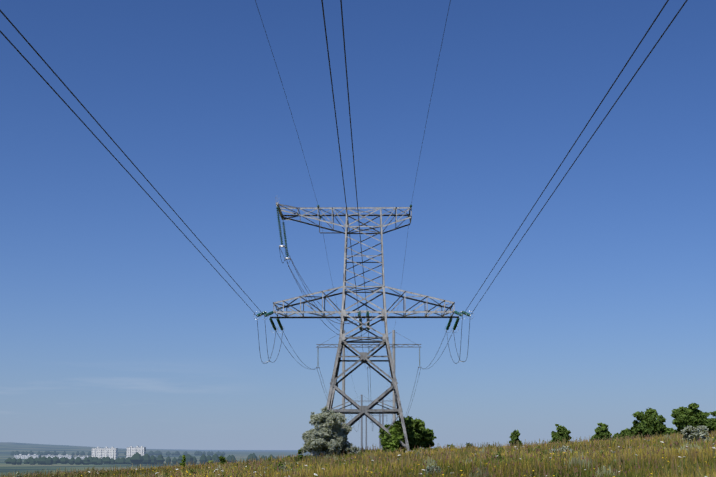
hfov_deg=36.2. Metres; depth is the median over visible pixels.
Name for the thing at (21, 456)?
apartment row
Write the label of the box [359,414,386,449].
portal tower
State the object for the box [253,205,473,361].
insulators
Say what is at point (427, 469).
meadow wormwood bushes
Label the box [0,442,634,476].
ground
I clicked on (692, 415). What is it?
tree
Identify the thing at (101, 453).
apartment block
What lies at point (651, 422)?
tree
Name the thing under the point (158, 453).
tree belt
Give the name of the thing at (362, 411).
transmission tower
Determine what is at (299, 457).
crest scrub
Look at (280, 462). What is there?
meadow scrub
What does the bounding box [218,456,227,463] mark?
crest scrub
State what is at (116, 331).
sky
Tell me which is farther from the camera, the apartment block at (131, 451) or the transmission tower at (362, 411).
the apartment block at (131, 451)
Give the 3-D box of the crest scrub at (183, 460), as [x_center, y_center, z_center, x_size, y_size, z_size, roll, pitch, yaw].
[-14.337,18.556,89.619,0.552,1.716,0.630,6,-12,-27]
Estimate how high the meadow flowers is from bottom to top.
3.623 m
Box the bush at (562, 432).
[549,424,571,442]
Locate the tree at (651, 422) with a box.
[629,407,666,438]
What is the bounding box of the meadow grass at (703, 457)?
[1,431,715,476]
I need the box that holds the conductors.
[0,0,687,430]
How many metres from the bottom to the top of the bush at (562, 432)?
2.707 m
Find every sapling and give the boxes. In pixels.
[380,436,391,453]
[388,427,401,452]
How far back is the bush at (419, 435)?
97.96 m
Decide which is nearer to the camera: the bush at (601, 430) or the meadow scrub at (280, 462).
the meadow scrub at (280, 462)
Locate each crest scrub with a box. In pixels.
[179,455,185,467]
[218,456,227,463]
[294,449,302,460]
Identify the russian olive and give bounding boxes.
[300,406,359,455]
[550,446,572,454]
[681,425,709,443]
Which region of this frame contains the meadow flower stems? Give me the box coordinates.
[129,440,714,476]
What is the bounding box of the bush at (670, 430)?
[662,428,679,435]
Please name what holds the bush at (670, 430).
on the ground at (7, 449)
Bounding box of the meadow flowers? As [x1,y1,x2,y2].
[81,437,715,476]
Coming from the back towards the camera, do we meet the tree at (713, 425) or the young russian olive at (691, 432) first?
the tree at (713, 425)
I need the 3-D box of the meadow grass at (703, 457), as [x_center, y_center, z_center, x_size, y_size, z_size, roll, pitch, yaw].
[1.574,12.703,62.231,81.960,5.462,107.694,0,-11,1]
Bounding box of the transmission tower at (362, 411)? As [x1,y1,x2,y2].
[266,197,460,458]
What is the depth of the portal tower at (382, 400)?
431.54 m
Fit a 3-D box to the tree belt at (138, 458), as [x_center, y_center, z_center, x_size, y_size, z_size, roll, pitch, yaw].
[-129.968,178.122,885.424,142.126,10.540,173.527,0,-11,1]
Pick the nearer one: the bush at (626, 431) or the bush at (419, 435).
the bush at (419, 435)
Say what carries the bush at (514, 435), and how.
on the ground at (7, 449)
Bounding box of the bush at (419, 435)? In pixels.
[378,416,436,449]
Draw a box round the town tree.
[4,455,156,464]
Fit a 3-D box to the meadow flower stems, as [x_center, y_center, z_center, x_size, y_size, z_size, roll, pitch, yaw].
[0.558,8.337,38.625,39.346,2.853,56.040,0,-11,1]
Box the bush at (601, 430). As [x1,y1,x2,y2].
[591,422,611,441]
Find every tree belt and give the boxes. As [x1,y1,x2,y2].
[10,450,224,455]
[130,452,277,463]
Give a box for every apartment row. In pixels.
[14,454,39,458]
[41,455,72,458]
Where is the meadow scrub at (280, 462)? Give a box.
[126,436,715,476]
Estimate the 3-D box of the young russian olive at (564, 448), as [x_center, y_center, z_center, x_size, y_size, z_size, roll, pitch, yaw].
[11.197,11.882,60.012,1.538,1.065,1.347,0,-11,1]
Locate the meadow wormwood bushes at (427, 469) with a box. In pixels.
[14,460,440,476]
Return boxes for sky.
[0,0,715,449]
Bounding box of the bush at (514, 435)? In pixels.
[509,429,521,446]
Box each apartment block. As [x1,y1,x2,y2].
[91,447,117,459]
[126,446,145,457]
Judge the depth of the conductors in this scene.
43.13 m
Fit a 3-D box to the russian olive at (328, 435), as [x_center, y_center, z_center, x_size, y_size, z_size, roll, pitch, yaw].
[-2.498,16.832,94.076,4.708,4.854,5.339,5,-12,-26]
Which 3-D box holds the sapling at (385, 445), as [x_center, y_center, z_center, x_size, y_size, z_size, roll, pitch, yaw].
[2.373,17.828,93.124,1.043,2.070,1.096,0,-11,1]
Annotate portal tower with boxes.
[316,330,420,423]
[350,395,392,449]
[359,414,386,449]
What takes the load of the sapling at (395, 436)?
on the ground at (7, 449)
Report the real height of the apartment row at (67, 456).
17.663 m
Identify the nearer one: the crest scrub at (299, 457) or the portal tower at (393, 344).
the crest scrub at (299, 457)
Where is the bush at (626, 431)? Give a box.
[612,428,635,439]
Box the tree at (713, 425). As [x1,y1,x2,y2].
[708,411,715,432]
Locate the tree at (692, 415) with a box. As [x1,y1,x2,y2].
[670,403,712,434]

